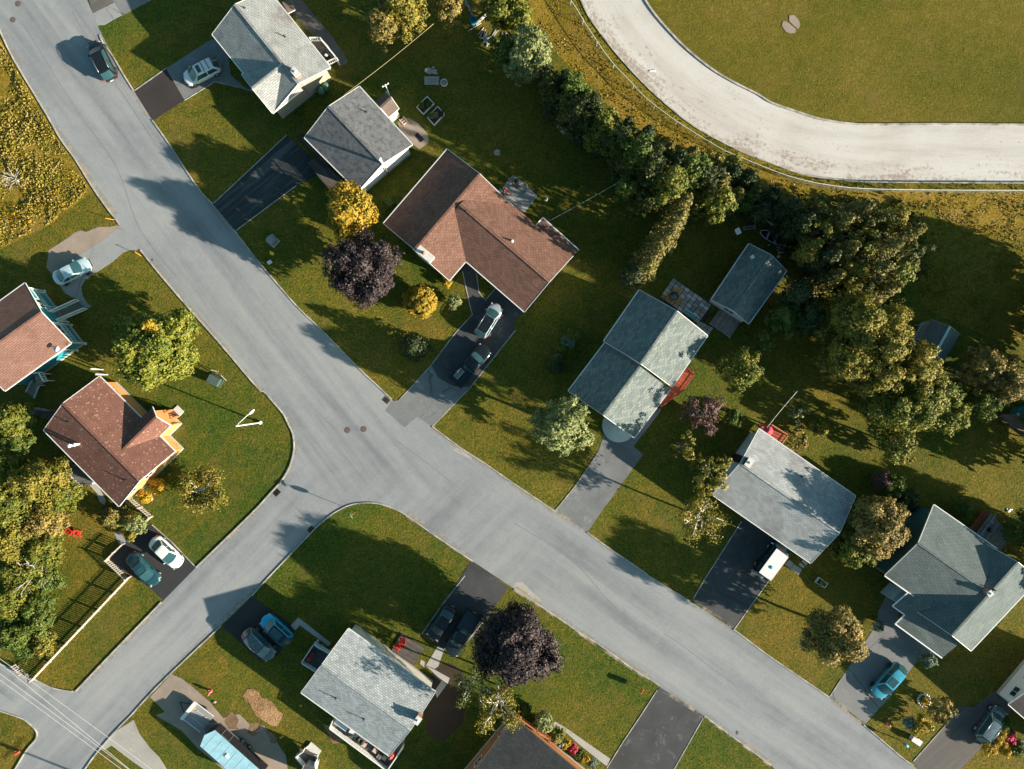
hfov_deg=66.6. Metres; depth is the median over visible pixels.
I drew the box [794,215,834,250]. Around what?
tree
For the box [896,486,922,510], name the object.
shrub
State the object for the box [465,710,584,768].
house
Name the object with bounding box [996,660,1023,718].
house
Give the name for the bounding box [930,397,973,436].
tree
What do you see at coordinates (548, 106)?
spruce tree
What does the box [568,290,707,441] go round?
house
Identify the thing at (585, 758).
flower clump
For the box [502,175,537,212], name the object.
patio slab
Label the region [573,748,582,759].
flower clump
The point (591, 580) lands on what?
tar seam
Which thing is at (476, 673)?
birch tree
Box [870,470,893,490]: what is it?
shrub
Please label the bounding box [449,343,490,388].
pickup truck
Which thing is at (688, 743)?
driveway edging
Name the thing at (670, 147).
spruce tree
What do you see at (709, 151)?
tree
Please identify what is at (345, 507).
kerb
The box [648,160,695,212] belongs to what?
tree
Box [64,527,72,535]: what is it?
garden chair
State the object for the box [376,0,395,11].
tree
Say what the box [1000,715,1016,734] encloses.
shrub
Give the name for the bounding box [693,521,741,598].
driveway edging
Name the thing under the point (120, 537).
path
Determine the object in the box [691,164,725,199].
tree
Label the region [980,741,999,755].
shrub
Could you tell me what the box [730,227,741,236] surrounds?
birdhouse
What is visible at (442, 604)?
driveway edging
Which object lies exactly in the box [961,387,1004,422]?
tree
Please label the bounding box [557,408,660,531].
driveway
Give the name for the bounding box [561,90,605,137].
tree
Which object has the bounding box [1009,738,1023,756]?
shrub
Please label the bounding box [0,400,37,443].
tree
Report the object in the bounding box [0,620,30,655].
tree
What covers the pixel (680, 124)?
track fence
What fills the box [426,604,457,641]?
sedan car
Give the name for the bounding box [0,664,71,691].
kerb
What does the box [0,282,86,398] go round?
house
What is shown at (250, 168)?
driveway edging
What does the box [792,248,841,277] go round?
spruce tree
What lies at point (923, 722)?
shrub
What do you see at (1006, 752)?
shrub
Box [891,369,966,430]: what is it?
tree
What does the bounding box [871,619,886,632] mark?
hydrangea
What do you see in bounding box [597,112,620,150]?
spruce tree
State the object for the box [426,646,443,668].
path
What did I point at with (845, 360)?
tree
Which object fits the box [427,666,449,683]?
path
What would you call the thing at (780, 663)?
kerb
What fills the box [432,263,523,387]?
driveway
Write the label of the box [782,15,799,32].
concrete slab
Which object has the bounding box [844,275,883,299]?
tree
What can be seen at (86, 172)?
road grit
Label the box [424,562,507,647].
driveway
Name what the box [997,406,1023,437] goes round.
pool deck
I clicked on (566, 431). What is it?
round tree
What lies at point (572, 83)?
tree
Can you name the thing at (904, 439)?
tree
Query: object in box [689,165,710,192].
spruce tree
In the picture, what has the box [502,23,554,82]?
tree
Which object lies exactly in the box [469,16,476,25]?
bin
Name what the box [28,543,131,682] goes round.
picket fence
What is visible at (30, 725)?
kerb
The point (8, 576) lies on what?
tree
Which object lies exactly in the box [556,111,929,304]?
undergrowth
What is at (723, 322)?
wood ramp
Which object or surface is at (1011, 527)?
shrub
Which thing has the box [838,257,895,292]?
spruce tree
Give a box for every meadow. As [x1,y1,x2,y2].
[528,0,1023,241]
[828,204,1023,341]
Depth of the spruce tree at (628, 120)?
81.57 m
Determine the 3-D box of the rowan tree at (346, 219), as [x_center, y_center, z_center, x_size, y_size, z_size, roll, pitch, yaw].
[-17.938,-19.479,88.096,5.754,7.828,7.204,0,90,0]
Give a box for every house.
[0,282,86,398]
[30,376,183,506]
[212,0,339,118]
[297,86,412,191]
[301,624,435,768]
[383,149,578,311]
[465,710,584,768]
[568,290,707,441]
[712,424,855,562]
[873,504,1023,657]
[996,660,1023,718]
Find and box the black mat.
[415,133,423,141]
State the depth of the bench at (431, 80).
91.53 m
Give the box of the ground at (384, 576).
[0,0,1023,768]
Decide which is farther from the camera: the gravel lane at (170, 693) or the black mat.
the gravel lane at (170, 693)
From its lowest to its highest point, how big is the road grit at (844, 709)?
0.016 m
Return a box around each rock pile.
[427,66,437,74]
[494,149,499,155]
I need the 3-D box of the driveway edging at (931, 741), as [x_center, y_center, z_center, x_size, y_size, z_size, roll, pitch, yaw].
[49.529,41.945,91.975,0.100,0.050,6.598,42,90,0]
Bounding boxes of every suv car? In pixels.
[86,40,117,82]
[182,56,221,87]
[240,626,276,661]
[259,612,293,646]
[870,661,907,699]
[972,704,1006,743]
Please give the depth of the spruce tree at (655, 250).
85.38 m
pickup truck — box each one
[444,607,481,656]
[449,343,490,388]
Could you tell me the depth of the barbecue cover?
89.75 m
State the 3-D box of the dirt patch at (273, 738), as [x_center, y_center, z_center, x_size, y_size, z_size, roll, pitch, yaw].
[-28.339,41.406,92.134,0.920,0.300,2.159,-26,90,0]
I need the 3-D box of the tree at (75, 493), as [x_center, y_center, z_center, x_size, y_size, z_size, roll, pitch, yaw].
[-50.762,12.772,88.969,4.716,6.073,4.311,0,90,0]
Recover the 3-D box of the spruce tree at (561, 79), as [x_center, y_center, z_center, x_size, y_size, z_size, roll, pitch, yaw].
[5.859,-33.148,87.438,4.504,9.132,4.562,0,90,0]
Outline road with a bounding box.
[0,0,916,768]
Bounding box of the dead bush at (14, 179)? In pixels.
[2,167,20,188]
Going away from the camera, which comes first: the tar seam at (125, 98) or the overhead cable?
the overhead cable
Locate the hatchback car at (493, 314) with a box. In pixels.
[473,302,503,338]
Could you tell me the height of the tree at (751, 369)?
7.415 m
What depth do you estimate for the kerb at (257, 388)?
91.88 m
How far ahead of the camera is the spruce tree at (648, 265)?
87.02 m
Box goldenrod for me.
[0,166,80,237]
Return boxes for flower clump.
[557,738,565,747]
[559,738,571,749]
[568,742,578,754]
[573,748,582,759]
[580,752,589,762]
[586,758,599,768]
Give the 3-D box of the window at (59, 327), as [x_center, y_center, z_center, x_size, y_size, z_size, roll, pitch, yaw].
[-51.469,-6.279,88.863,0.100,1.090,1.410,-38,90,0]
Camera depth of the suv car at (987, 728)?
90.67 m
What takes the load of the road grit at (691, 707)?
on the road
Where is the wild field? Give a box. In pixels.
[0,37,92,249]
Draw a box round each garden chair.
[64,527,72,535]
[73,530,81,536]
[393,642,401,651]
[398,636,405,645]
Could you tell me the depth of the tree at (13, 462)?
87.50 m
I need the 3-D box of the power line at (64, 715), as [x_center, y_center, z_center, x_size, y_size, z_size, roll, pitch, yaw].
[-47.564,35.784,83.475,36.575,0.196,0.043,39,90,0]
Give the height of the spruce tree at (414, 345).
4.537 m
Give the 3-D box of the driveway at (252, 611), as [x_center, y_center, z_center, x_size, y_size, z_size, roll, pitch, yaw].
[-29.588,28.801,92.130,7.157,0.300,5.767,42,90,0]
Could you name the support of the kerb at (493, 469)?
on the ground at (384, 576)
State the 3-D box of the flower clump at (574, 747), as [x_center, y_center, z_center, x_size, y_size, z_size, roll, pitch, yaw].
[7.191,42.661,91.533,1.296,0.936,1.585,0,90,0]
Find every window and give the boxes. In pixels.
[35,298,45,307]
[55,324,66,334]
[474,755,481,767]
[723,307,734,314]
[1008,685,1021,697]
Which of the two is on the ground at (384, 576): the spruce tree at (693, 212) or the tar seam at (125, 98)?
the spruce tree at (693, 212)
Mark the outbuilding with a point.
(309, 753)
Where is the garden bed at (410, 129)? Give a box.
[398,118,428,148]
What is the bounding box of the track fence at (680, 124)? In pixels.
[570,1,1023,192]
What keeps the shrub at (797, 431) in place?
on the ground at (384, 576)
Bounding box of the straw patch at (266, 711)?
[243,689,282,725]
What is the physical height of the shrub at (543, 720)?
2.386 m
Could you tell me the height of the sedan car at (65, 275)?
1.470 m
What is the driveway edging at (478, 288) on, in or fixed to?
on the ground at (384, 576)
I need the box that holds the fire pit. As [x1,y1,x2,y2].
[440,79,447,86]
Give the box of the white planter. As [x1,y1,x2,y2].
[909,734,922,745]
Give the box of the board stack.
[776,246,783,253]
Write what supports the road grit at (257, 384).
on the road
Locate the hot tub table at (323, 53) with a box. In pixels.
[321,50,330,60]
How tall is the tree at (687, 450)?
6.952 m
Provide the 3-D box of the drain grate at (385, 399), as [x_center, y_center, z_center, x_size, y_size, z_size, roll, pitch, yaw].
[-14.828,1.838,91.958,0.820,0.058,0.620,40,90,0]
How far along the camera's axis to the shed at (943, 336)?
89.27 m
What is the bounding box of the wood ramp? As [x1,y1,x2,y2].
[709,309,739,337]
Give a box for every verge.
[46,225,118,272]
[567,0,1023,192]
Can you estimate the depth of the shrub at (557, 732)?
90.64 m
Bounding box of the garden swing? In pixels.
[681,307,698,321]
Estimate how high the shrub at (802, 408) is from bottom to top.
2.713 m
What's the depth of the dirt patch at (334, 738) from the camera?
91.98 m
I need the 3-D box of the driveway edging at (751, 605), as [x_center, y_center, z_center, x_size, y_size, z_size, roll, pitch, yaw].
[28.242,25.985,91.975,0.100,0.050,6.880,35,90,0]
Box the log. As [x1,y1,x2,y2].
[473,13,485,25]
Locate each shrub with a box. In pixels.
[11,639,39,664]
[29,630,58,658]
[100,502,133,532]
[122,515,147,535]
[125,532,135,542]
[137,488,152,503]
[148,477,166,494]
[380,194,398,210]
[401,283,437,318]
[442,278,453,288]
[447,294,461,310]
[519,703,532,716]
[531,710,554,733]
[545,355,567,374]
[547,725,565,743]
[560,336,574,348]
[565,328,580,340]
[723,406,744,428]
[783,425,809,453]
[786,404,809,425]
[808,419,828,437]
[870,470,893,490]
[883,474,910,498]
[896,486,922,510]
[910,712,935,739]
[924,695,958,725]
[952,499,974,522]
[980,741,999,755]
[995,731,1008,748]
[998,744,1011,758]
[1000,506,1023,547]
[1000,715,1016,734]
[1003,730,1017,745]
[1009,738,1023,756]
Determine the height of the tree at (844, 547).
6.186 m
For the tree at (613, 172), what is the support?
on the ground at (384, 576)
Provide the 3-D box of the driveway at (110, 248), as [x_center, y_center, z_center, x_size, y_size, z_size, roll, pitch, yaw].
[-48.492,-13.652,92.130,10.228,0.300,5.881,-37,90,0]
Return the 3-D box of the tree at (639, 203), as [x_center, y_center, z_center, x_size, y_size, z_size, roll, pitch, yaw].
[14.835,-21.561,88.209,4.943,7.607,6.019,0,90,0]
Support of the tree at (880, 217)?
on the ground at (384, 576)
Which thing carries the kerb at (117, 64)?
on the road
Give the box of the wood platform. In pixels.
[391,633,424,664]
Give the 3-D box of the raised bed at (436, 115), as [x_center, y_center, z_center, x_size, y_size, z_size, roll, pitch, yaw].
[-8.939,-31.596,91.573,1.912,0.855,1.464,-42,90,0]
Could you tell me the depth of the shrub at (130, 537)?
90.90 m
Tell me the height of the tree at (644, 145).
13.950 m
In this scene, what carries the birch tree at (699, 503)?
on the ground at (384, 576)
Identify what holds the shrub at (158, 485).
on the ground at (384, 576)
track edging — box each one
[580,0,1023,183]
[644,0,1023,125]
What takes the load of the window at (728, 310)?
in the garage
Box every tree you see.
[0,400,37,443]
[0,429,37,457]
[0,443,29,485]
[0,476,41,527]
[0,518,41,567]
[0,552,43,597]
[0,585,33,621]
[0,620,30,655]
[4,454,73,518]
[5,593,59,641]
[14,559,46,595]
[20,529,66,572]
[21,500,71,538]
[31,564,67,595]
[40,479,86,514]
[111,310,194,391]
[140,317,163,336]
[145,335,200,380]
[162,306,200,343]
[175,461,232,515]
[318,223,404,310]
[324,180,379,239]
[365,7,402,52]
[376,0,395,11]
[378,0,429,43]
[398,332,433,363]
[433,0,465,27]
[450,663,499,715]
[470,599,565,689]
[475,679,524,740]
[478,0,510,30]
[487,31,516,67]
[498,0,534,32]
[501,60,529,86]
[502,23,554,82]
[527,394,594,456]
[535,63,555,89]
[538,68,561,104]
[538,86,562,121]
[553,68,591,116]
[554,96,576,140]
[555,67,574,94]
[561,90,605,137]
[571,114,594,149]
[582,105,620,157]
[593,125,616,160]
[596,120,637,169]
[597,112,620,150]
[607,133,637,164]
[608,148,637,181]
[610,149,642,182]
[613,174,638,203]
[614,132,653,174]
[618,262,643,288]
[620,116,633,128]
[624,173,662,218]
[626,254,657,287]
[631,241,665,269]
[632,142,667,191]
[635,124,656,143]
[639,225,677,258]
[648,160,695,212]
[652,209,686,241]
[653,159,672,196]
[656,192,693,222]
[663,140,675,159]
[666,151,712,195]
[667,150,687,172]
[670,430,696,460]
[670,491,731,547]
[677,145,699,154]
[678,394,726,435]
[687,191,704,214]
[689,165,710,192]
[689,187,708,222]
[689,453,733,495]
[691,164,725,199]
[697,186,738,226]
[700,148,716,157]
[704,197,728,218]
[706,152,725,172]
[709,173,730,193]
[712,345,764,393]
[721,163,742,186]
[723,152,744,169]
[724,186,745,219]
[731,167,759,191]
[734,196,757,216]
[741,179,767,205]
[741,201,773,224]
[748,325,775,352]
[755,183,782,206]
[763,305,803,339]
[766,197,802,229]
[767,212,815,251]
[776,275,814,310]
[789,236,822,269]
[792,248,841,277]
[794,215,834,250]
[794,296,825,336]
[796,604,869,668]
[800,190,841,230]
[800,267,846,299]
[805,239,861,268]
[806,211,855,246]
[813,283,887,352]
[815,333,879,382]
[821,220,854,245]
[828,199,875,238]
[828,527,876,569]
[830,255,870,292]
[834,225,879,259]
[836,300,917,366]
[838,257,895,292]
[843,208,898,245]
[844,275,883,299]
[844,494,910,562]
[846,353,910,399]
[851,236,905,261]
[857,382,923,440]
[860,277,905,305]
[864,202,911,239]
[867,222,927,247]
[872,339,951,396]
[876,425,917,464]
[880,254,918,283]
[889,238,935,273]
[889,446,915,465]
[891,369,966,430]
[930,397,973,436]
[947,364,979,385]
[957,344,1020,396]
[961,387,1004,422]
[986,365,1023,406]
[1018,413,1023,422]
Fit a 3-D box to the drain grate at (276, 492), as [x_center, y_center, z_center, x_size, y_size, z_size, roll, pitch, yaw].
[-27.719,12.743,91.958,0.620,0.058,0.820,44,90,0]
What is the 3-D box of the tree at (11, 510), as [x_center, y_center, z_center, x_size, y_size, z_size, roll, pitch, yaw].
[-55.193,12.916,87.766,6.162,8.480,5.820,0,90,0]
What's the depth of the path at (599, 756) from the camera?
91.98 m
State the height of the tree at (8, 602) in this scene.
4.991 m
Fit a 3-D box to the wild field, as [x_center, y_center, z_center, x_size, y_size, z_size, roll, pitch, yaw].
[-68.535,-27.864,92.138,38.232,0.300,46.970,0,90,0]
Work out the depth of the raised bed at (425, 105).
91.60 m
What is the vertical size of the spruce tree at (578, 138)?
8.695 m
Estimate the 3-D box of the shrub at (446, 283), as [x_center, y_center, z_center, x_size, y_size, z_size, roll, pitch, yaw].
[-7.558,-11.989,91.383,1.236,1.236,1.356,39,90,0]
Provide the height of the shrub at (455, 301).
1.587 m
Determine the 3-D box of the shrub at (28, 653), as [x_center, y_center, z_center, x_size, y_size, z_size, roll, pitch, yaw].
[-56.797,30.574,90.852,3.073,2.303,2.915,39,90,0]
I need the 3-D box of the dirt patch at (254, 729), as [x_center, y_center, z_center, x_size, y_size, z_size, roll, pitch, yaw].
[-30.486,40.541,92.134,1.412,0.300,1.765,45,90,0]
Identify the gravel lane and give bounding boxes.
[102,720,166,768]
[150,674,286,768]
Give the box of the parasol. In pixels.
[763,425,772,434]
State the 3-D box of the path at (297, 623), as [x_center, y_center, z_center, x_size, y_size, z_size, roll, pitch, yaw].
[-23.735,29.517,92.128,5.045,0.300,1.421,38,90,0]
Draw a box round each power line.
[0,663,128,768]
[0,680,120,768]
[2,660,150,768]
[2,675,127,768]
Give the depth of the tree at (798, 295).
86.46 m
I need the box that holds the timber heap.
[480,32,489,46]
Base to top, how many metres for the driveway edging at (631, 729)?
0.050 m
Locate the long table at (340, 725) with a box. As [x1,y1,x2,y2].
[334,719,347,731]
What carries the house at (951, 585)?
on the ground at (384, 576)
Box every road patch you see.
[453,444,471,459]
[514,582,540,602]
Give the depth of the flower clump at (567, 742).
91.33 m
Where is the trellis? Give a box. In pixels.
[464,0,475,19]
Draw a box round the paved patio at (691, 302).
[661,278,712,335]
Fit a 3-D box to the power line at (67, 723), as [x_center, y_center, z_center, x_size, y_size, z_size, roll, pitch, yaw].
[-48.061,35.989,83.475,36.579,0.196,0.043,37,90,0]
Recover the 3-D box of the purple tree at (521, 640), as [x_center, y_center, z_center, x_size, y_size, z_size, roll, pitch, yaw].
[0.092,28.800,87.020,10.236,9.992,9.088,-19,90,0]
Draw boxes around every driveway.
[51,226,139,308]
[89,0,113,12]
[93,3,121,24]
[112,524,195,599]
[113,0,150,14]
[134,69,184,119]
[166,39,254,99]
[213,135,316,229]
[222,596,293,659]
[386,365,468,426]
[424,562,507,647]
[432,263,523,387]
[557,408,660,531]
[607,688,702,768]
[692,519,792,628]
[829,597,936,722]
[912,692,1010,768]
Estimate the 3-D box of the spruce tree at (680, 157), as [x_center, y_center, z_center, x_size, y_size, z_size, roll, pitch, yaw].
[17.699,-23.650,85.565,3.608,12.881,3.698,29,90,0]
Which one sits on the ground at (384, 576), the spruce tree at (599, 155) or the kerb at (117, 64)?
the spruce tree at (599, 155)
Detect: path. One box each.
[90,481,105,504]
[114,531,125,545]
[291,618,330,645]
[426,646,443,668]
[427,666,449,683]
[435,681,446,696]
[553,722,609,765]
[785,560,793,567]
[791,564,801,573]
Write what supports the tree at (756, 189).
on the ground at (384, 576)
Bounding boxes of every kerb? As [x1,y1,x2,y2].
[0,31,119,224]
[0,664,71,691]
[0,710,37,768]
[75,602,161,690]
[84,715,130,768]
[99,35,133,89]
[131,626,220,715]
[140,250,294,567]
[152,120,212,203]
[233,229,391,398]
[251,502,472,595]
[432,426,554,510]
[514,588,658,685]
[587,532,689,600]
[704,716,770,765]
[733,629,828,696]
[863,724,913,765]
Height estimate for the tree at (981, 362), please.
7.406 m
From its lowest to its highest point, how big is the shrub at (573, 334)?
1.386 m
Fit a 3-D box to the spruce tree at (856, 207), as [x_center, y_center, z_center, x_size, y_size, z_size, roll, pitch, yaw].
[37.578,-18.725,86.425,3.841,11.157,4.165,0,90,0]
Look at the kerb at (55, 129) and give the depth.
91.88 m
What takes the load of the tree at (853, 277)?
on the ground at (384, 576)
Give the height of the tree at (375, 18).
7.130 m
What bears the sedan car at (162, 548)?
on the driveway at (172, 579)
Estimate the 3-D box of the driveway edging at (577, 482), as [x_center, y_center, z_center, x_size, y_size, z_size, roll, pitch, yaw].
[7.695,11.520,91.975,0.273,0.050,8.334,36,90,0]
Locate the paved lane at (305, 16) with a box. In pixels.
[291,0,347,65]
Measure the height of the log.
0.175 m
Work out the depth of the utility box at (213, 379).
90.99 m
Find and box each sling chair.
[508,177,512,185]
[521,183,526,189]
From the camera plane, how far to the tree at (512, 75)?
88.12 m
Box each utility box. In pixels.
[206,372,224,388]
[265,234,279,247]
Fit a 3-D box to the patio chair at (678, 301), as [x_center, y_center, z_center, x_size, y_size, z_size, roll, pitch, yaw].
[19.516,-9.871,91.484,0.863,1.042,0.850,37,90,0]
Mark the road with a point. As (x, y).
(292, 358)
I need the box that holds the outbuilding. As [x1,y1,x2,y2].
[295,742,320,768]
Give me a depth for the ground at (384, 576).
92.00 m
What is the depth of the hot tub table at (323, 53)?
90.00 m
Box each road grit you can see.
[3,30,115,212]
[77,603,161,691]
[141,248,296,564]
[148,588,253,693]
[406,511,468,554]
[433,430,553,513]
[514,587,650,676]
[553,509,573,523]
[663,692,702,714]
[705,715,772,764]
[833,701,863,723]
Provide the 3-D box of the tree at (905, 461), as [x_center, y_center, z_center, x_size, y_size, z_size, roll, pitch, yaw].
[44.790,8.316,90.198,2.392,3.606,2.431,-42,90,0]
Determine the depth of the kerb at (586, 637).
91.95 m
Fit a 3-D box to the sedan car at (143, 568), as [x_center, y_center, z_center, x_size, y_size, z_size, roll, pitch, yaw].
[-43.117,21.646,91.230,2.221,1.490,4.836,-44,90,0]
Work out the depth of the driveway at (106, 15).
91.96 m
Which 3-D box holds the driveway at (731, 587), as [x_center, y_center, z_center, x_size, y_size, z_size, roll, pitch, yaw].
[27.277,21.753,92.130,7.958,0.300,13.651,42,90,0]
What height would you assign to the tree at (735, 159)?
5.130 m
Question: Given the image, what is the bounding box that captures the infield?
[647,0,1023,123]
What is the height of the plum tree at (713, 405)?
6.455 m
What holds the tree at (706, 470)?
on the ground at (384, 576)
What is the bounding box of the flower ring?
[917,693,931,706]
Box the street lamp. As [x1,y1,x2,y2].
[235,409,261,426]
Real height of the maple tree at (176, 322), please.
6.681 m
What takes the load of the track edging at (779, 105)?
on the infield
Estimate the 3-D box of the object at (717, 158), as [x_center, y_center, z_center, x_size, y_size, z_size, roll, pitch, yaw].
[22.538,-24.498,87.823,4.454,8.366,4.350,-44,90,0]
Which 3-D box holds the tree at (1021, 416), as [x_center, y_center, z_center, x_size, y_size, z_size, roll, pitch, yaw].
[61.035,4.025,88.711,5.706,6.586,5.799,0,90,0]
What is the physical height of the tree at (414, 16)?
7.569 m
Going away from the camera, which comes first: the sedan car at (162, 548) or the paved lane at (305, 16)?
the sedan car at (162, 548)
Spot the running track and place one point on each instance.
(682, 81)
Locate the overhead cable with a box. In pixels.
[344,24,432,94]
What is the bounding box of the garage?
[709,243,786,323]
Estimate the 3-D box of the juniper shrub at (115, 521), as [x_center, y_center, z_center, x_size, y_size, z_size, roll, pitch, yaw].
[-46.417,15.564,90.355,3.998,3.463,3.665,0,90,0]
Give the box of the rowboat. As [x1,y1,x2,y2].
[759,230,787,246]
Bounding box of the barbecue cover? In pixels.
[388,750,395,759]
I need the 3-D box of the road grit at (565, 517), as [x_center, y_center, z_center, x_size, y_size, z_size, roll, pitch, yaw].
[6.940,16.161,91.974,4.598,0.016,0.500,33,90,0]
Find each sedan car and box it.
[51,257,92,285]
[125,551,161,586]
[147,535,183,569]
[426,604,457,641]
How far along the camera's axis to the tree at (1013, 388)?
85.56 m
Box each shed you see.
[375,92,398,121]
[912,319,958,362]
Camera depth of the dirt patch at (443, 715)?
91.99 m
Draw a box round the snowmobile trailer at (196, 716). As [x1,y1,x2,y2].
[179,701,213,731]
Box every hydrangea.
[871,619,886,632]
[902,715,915,729]
[918,650,938,667]
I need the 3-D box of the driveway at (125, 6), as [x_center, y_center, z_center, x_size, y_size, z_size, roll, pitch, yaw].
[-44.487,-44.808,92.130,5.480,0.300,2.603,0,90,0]
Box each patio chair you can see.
[673,286,681,295]
[674,296,682,303]
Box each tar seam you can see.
[23,24,173,273]
[72,12,173,167]
[396,440,454,484]
[514,523,664,640]
[664,634,734,683]
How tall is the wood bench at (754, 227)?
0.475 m
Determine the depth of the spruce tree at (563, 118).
88.30 m
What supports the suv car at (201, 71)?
on the driveway at (209, 48)
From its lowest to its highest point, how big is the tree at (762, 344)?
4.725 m
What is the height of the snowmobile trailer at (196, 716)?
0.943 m
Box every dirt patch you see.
[224,712,238,728]
[247,722,260,736]
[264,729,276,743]
[324,725,343,743]
[424,663,466,740]
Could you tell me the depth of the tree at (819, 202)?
84.31 m
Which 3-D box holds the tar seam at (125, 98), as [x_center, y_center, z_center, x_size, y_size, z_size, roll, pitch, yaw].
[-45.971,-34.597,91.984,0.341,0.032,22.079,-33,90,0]
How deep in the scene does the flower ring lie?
91.84 m
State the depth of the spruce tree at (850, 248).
84.24 m
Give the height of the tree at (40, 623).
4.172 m
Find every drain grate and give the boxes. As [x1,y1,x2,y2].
[273,488,280,496]
[382,396,389,403]
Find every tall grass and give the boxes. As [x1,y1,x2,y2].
[568,0,1023,192]
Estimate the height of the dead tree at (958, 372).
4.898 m
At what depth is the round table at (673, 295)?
91.27 m
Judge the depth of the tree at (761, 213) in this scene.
88.03 m
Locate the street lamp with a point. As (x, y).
(251, 412)
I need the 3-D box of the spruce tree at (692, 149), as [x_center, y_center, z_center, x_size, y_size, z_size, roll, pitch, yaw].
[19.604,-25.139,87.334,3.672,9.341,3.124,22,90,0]
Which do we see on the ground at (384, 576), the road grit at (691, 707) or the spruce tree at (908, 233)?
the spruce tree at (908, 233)
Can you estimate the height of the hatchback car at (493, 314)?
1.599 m
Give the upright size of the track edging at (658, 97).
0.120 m
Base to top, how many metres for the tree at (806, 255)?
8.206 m
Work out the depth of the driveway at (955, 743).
91.98 m
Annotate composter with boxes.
[317,86,324,95]
[322,82,329,91]
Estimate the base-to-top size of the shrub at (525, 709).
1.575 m
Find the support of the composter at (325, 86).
on the ground at (384, 576)
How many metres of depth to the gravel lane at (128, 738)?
91.99 m
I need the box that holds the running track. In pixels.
[582,0,1023,181]
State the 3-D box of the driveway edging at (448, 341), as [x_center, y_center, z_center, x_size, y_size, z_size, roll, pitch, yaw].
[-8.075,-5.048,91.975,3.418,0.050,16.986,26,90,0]
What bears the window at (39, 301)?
in the house at (39, 337)
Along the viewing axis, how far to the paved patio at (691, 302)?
91.96 m
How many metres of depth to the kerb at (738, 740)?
91.95 m
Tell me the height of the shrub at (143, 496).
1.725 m
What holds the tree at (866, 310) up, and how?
on the ground at (384, 576)
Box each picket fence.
[11,664,33,682]
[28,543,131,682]
[126,497,153,521]
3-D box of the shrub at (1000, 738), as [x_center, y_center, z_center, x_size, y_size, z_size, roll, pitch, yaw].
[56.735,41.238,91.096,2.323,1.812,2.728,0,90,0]
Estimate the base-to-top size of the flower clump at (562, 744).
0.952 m
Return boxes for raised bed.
[416,96,433,114]
[427,106,444,125]
[814,577,827,587]
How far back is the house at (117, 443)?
87.26 m
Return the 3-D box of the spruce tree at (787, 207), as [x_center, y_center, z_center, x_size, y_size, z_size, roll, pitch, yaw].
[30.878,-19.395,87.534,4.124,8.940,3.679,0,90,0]
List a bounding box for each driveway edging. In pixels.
[135,68,165,89]
[152,525,195,566]
[185,81,238,99]
[214,134,286,202]
[236,185,295,230]
[399,271,472,399]
[422,576,464,633]
[433,330,515,425]
[476,273,495,300]
[556,453,597,509]
[607,690,656,767]
[674,718,703,768]
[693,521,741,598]
[734,581,768,628]
[914,719,950,760]
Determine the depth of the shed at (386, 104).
89.14 m
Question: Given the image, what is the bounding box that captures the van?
[751,538,787,580]
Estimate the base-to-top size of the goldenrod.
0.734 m
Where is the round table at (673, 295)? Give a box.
[670,292,677,299]
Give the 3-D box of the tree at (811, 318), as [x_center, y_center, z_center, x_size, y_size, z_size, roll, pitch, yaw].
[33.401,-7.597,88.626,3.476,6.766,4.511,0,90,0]
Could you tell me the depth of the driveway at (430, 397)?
91.96 m
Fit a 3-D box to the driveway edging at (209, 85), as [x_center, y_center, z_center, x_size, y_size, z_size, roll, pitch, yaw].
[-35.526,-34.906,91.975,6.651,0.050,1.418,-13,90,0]
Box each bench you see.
[309,651,315,659]
[424,76,438,84]
[743,225,755,230]
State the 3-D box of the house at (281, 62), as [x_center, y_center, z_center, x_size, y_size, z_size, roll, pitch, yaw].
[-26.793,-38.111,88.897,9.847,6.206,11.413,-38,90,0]
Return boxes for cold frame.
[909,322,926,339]
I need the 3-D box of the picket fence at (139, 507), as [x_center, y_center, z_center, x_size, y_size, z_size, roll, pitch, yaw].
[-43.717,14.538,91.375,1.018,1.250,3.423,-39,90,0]
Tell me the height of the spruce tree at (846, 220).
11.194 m
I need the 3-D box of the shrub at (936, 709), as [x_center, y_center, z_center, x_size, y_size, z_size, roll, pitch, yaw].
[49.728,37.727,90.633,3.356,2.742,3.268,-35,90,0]

